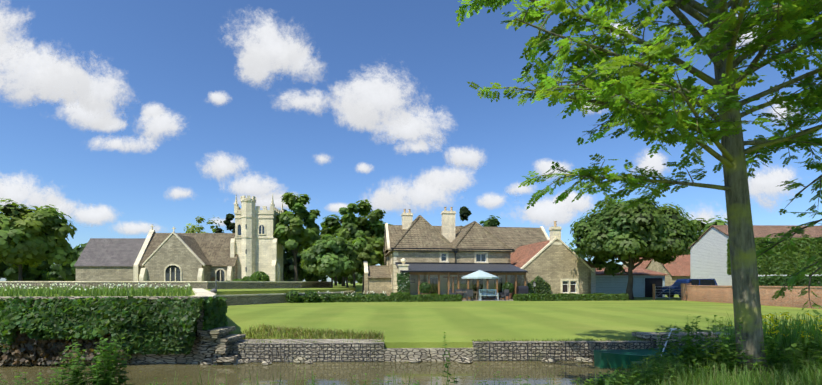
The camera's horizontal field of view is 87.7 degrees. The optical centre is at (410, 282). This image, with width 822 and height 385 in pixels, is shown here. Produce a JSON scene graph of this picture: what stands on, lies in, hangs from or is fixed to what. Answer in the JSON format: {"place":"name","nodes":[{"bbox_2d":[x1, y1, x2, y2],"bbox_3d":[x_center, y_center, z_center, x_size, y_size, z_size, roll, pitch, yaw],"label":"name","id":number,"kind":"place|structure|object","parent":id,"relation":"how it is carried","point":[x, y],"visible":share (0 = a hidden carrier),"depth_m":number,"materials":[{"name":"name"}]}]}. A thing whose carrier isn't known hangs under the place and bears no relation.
{"place":"outdoors","nodes":[
{"label":"outdoors","id":0,"kind":"place"},
{"bbox_2d":[3,284,361,296],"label":"stone wall","id":1,"kind":"structure","parent":0,"point":[339,288],"depth_m":33.60,"materials":[{"name":"grey stone"}]},
{"bbox_2d":[0,198,79,280],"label":"tree","id":2,"kind":"object","parent":1,"relation":"on","point":[30,237],"depth_m":38.89,"materials":[{"name":"green plant"}]},
{"bbox_2d":[0,283,192,296],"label":"flower bed","id":3,"kind":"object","parent":1,"relation":"on","point":[65,290],"depth_m":17.67,"materials":[{"name":"green plant"}]},
{"bbox_2d":[74,194,283,280],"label":"church","id":4,"kind":"structure","parent":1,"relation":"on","point":[250,246],"depth_m":58.08,"materials":[{"name":"stone"}]},
{"bbox_2d":[184,216,223,232],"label":"pale thin tree","id":5,"kind":"object","parent":1,"relation":"on","point":[195,227],"visible":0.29,"depth_m":78.43,"materials":[{"name":"green plant"}]},
{"bbox_2d":[215,228,223,232],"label":"conifer tree","id":6,"kind":"object","parent":1,"relation":"on","point":[218,230],"visible":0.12,"depth_m":74.43,"materials":[{"name":"green plant"}]},
{"bbox_2d":[223,213,234,232],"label":"conifer tree","id":7,"kind":"object","parent":1,"relation":"on","point":[230,226],"visible":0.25,"depth_m":72.76,"materials":[{"name":"green plant"}]},
{"bbox_2d":[226,271,330,302],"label":"bushes","id":8,"kind":"object","parent":1,"relation":"on","point":[294,296],"visible":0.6,"depth_m":32.62,"materials":[{"name":"green plant"}]},
{"bbox_2d":[283,209,302,280],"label":"conifer tree","id":9,"kind":"object","parent":1,"relation":"on","point":[288,269],"depth_m":70.76,"materials":[{"name":"green plant"}]},
{"bbox_2d":[273,192,320,280],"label":"tree","id":10,"kind":"object","parent":1,"relation":"on","point":[290,232],"depth_m":59.72,"materials":[{"name":"green plant"}]},
{"bbox_2d":[300,233,368,287],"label":"round tree","id":11,"kind":"object","parent":1,"relation":"on","point":[319,258],"depth_m":44.67,"materials":[{"name":"green plant"}]},
{"bbox_2d":[319,207,357,285],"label":"tree","id":12,"kind":"object","parent":1,"relation":"on","point":[333,223],"depth_m":70.97,"materials":[{"name":"green plant"}]},
{"bbox_2d":[0,360,631,384],"bbox_3d":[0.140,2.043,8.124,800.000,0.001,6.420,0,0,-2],"label":"river water","id":13,"kind":"structure","parent":0,"point":[343,373],"depth_m":9.62,"materials":[{"name":"brown liquid"}]},
{"bbox_2d":[33,353,672,384],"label":"aquatic plants","id":14,"kind":"object","parent":13,"relation":"on","point":[365,379],"visible":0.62,"depth_m":7.92,"materials":[{"name":"green plant"}]},
{"bbox_2d":[228,339,719,364],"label":"gabion wall","id":15,"kind":"structure","parent":13,"relation":"in","point":[306,351],"depth_m":11.11,"materials":[{"name":"stone"}]},
{"bbox_2d":[594,328,703,368],"bbox_3d":[5.969,1.663,10.542,2.900,0.960,1.150,0,0,-6],"label":"rowing boat","id":16,"kind":"object","parent":13,"relation":"on","point":[615,358],"visible":0.38,"depth_m":10.23,"materials":[{"name":"green painted wood"}]},
{"bbox_2d":[632,332,733,355],"bbox_3d":[7.854,1.746,11.654,3.225,0.695,0.992,0,0,-2],"label":"stone edging","id":17,"kind":"object","parent":13,"relation":"in","point":[649,336],"visible":0.12,"depth_m":11.49,"materials":[{"name":"grey stone"}]},
{"bbox_2d":[353,229,377,287],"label":"tree","id":18,"kind":"object","parent":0,"point":[354,286],"depth_m":59.50,"materials":[{"name":"plant"}]},
{"bbox_2d":[0,8,798,234],"bbox_3d":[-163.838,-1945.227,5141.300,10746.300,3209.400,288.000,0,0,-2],"label":"cloud","id":19,"kind":"structure","parent":0,"point":[27,73],"depth_m":5051.59,"materials":[{"name":"white"}]},
{"bbox_2d":[0,0,821,282],"label":"sky","id":20,"kind":"structure","parent":0,"point":[170,54],"materials":[{"name":"blue"}]},
{"bbox_2d":[462,299,513,300],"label":"terrace paving","id":21,"kind":"structure","parent":0,"point":[489,300],"depth_m":35.99,"materials":[{"name":"beige stone"}]},
{"bbox_2d":[419,282,513,298],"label":"shrubs","id":22,"kind":"object","parent":21,"relation":"on","point":[425,288],"visible":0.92,"depth_m":37.61,"materials":[{"name":"green plant"}]},
{"bbox_2d":[449,289,508,300],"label":"patio chairs","id":23,"kind":"object","parent":21,"relation":"on","point":[469,293],"visible":0.67,"depth_m":36.52,"materials":[{"name":"grey wicker"}]},
{"bbox_2d":[461,270,498,299],"bbox_3d":[5.947,0.163,36.957,2.966,2.680,2.966,0,0,-8],"label":"parasol","id":24,"kind":"object","parent":21,"relation":"on","point":[479,274],"visible":0.98,"depth_m":36.00,"materials":[{"name":"grey fabric"}]},
{"bbox_2d":[479,289,497,300],"bbox_3d":[6.554,1.033,36.207,1.550,0.940,0.550,0,0,-8],"label":"garden bench","id":25,"kind":"object","parent":21,"relation":"on","point":[485,294],"visible":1,"depth_m":36.37,"materials":[{"name":"teal paint"}]},
{"bbox_2d":[516,286,527,293],"bbox_3d":[9.988,0.888,38.414,0.900,1.230,0.600,0,0,-8],"label":"covered barbecue","id":26,"kind":"object","parent":21,"relation":"on","point":[521,289],"visible":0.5,"depth_m":38.14,"materials":[{"name":"grey"}]},
{"bbox_2d":[226,283,821,384],"bbox_3d":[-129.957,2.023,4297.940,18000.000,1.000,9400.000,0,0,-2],"label":"lawn","id":27,"kind":"structure","parent":0,"point":[461,324],"depth_m":18.18,"materials":[{"name":"green plant"}]},
{"bbox_2d":[0,281,352,364],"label":"stone walls","id":28,"kind":"structure","parent":27,"relation":"on","point":[212,346],"depth_m":13.09,"materials":[{"name":"grey stone"}]},
{"bbox_2d":[0,296,227,354],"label":"ivy on river wall","id":29,"kind":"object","parent":28,"relation":"attached to","point":[159,326],"visible":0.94,"depth_m":10.42,"materials":[{"name":"green plant"}]},
{"bbox_2d":[0,331,132,365],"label":"dead bramble growth","id":30,"kind":"object","parent":29,"relation":"attached to","point":[21,346],"visible":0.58,"depth_m":10.40,"materials":[{"name":"brown plant"}]},
{"bbox_2d":[210,280,217,292],"bbox_3d":[-12.763,0.311,27.731,0.575,1.005,0.389,0,0,32],"label":"goose statue","id":31,"kind":"object","parent":28,"relation":"on","point":[214,290],"visible":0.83,"depth_m":27.68,"materials":[{"name":"white stone"}]},
{"bbox_2d":[0,243,620,283],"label":"distant treeline","id":32,"kind":"object","parent":27,"relation":"on","point":[45,271],"visible":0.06,"depth_m":107.58,"materials":[{"name":"green plant"}]},
{"bbox_2d":[305,222,336,285],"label":"tree","id":33,"kind":"object","parent":27,"relation":"on","point":[322,224],"depth_m":79.36,"materials":[{"name":"green plant"}]},
{"bbox_2d":[299,295,391,301],"bbox_3d":[-6.404,1.261,33.514,9.838,0.670,0.969,0,0,-8],"label":"hedge","id":34,"kind":"object","parent":27,"relation":"on","point":[362,298],"visible":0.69,"depth_m":33.44,"materials":[{"name":"green plant"}]},
{"bbox_2d":[345,238,363,286],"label":"tree","id":35,"kind":"object","parent":27,"relation":"on","point":[355,253],"depth_m":50.59,"materials":[{"name":"green plant"}]},
{"bbox_2d":[337,199,385,292],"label":"tree","id":36,"kind":"object","parent":27,"relation":"on","point":[374,225],"depth_m":55.79,"materials":[{"name":"green plant"}]},
{"bbox_2d":[351,231,383,291],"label":"tree","id":37,"kind":"object","parent":27,"relation":"on","point":[369,254],"depth_m":50.42,"materials":[{"name":"green plant"}]},
{"bbox_2d":[390,292,410,301],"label":"hedge block","id":38,"kind":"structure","parent":27,"relation":"on","point":[400,297],"depth_m":33.81,"materials":[{"name":"green plant"}]},
{"bbox_2d":[0,314,821,384],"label":"bank herbs","id":39,"kind":"object","parent":27,"relation":"on","point":[722,352],"visible":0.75,"depth_m":6.88,"materials":[{"name":"green plant"}]},
{"bbox_2d":[318,272,550,295],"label":"climbers and border plants","id":40,"kind":"object","parent":27,"relation":"on","point":[543,286],"visible":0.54,"depth_m":37.71,"materials":[{"name":"green plant"}]},
{"bbox_2d":[227,322,644,342],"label":"lawn edge grass","id":41,"kind":"structure","parent":27,"relation":"on","point":[316,334],"depth_m":12.55,"materials":[{"name":"green plant"}]},
{"bbox_2d":[410,293,461,301],"bbox_3d":[1.918,1.235,34.637,4.472,0.746,0.970,0,0,-8],"label":"hedge","id":42,"kind":"object","parent":27,"relation":"on","point":[437,297],"visible":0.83,"depth_m":34.30,"materials":[{"name":"green plant"}]},
{"bbox_2d":[395,258,527,298],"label":"garden room","id":43,"kind":"object","parent":27,"relation":"on","point":[442,278],"visible":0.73,"depth_m":40.66,"materials":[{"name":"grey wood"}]},
{"bbox_2d":[459,206,471,220],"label":"tree","id":44,"kind":"object","parent":27,"relation":"on","point":[465,212],"visible":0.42,"depth_m":74.88,"materials":[{"name":"green plant"}]},
{"bbox_2d":[364,207,593,297],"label":"house","id":45,"kind":"structure","parent":27,"relation":"on","point":[555,263],"depth_m":43.17,"materials":[{"name":"stone"}]},
{"bbox_2d":[479,215,499,226],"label":"tree","id":46,"kind":"object","parent":27,"relation":"on","point":[492,221],"visible":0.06,"depth_m":75.83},
{"bbox_2d":[513,293,628,300],"bbox_3d":[13.558,1.232,36.225,10.129,0.748,0.970,0,0,-8],"label":"hedge","id":47,"kind":"object","parent":27,"relation":"on","point":[569,297],"visible":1,"depth_m":35.85,"materials":[{"name":"green plant"}]},
{"bbox_2d":[582,259,668,296],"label":"outbuildings","id":48,"kind":"structure","parent":27,"relation":"on","point":[644,280],"depth_m":44.33,"materials":[{"name":"wood"}]},
{"bbox_2d":[444,349,821,384],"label":"bank grass","id":49,"kind":"structure","parent":27,"relation":"on","point":[806,376],"depth_m":6.49,"materials":[{"name":"green plant"}]},
{"bbox_2d":[567,197,701,298],"bbox_3d":[19.985,-3.308,38.901,10.386,9.691,10.928,0,0,44],"label":"tree","id":50,"kind":"object","parent":27,"relation":"on","point":[664,234],"depth_m":36.00,"materials":[{"name":"green plant"}]},
{"bbox_2d":[455,0,821,377],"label":"ash tree","id":51,"kind":"object","parent":27,"relation":"on","point":[799,15],"depth_m":6.12,"materials":[{"name":"green plant"}]},
{"bbox_2d":[622,255,689,285],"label":"barns","id":52,"kind":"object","parent":27,"relation":"on","point":[678,268],"visible":0.12,"depth_m":58.51,"materials":[{"name":"tile"}]},
{"bbox_2d":[652,284,680,299],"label":"field gate","id":53,"kind":"structure","parent":27,"relation":"on","point":[654,296],"depth_m":37.79,"materials":[{"name":"grey"}]},
{"bbox_2d":[662,279,716,296],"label":"car","id":54,"kind":"object","parent":27,"relation":"on","point":[677,284],"visible":0.44,"depth_m":41.55,"materials":[{"name":"blue paint"}]},
{"bbox_2d":[717,311,821,365],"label":"yellow flag iris","id":55,"kind":"object","parent":27,"relation":"on","point":[799,332],"visible":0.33,"depth_m":7.60,"materials":[{"name":"green plant"}]},
{"bbox_2d":[726,237,821,275],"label":"ivy","id":56,"kind":"object","parent":27,"relation":"on","point":[776,262],"visible":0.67,"depth_m":31.72,"materials":[{"name":"green plant"}]},
{"bbox_2d":[758,275,821,285],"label":"hedge","id":57,"kind":"object","parent":27,"relation":"on","point":[777,280],"visible":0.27,"depth_m":30.20,"materials":[{"name":"green plant"}]},
{"bbox_2d":[681,215,727,254],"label":"tree","id":58,"kind":"object","parent":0,"point":[703,227],"depth_m":72.42,"materials":[{"name":"green plant"}]},
{"bbox_2d":[681,283,821,308],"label":"brick wall","id":59,"kind":"structure","parent":0,"point":[709,293],"depth_m":28.50,"materials":[{"name":"brick"}]},
{"bbox_2d":[688,225,821,285],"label":"weatherboard house","id":60,"kind":"structure","parent":0,"point":[708,255],"depth_m":45.07,"materials":[{"name":"white wood"}]},
{"bbox_2d":[723,14,821,316],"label":"tree","id":61,"kind":"object","parent":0,"point":[816,185],"depth_m":8.20,"materials":[{"name":"green plant"}]}
]}

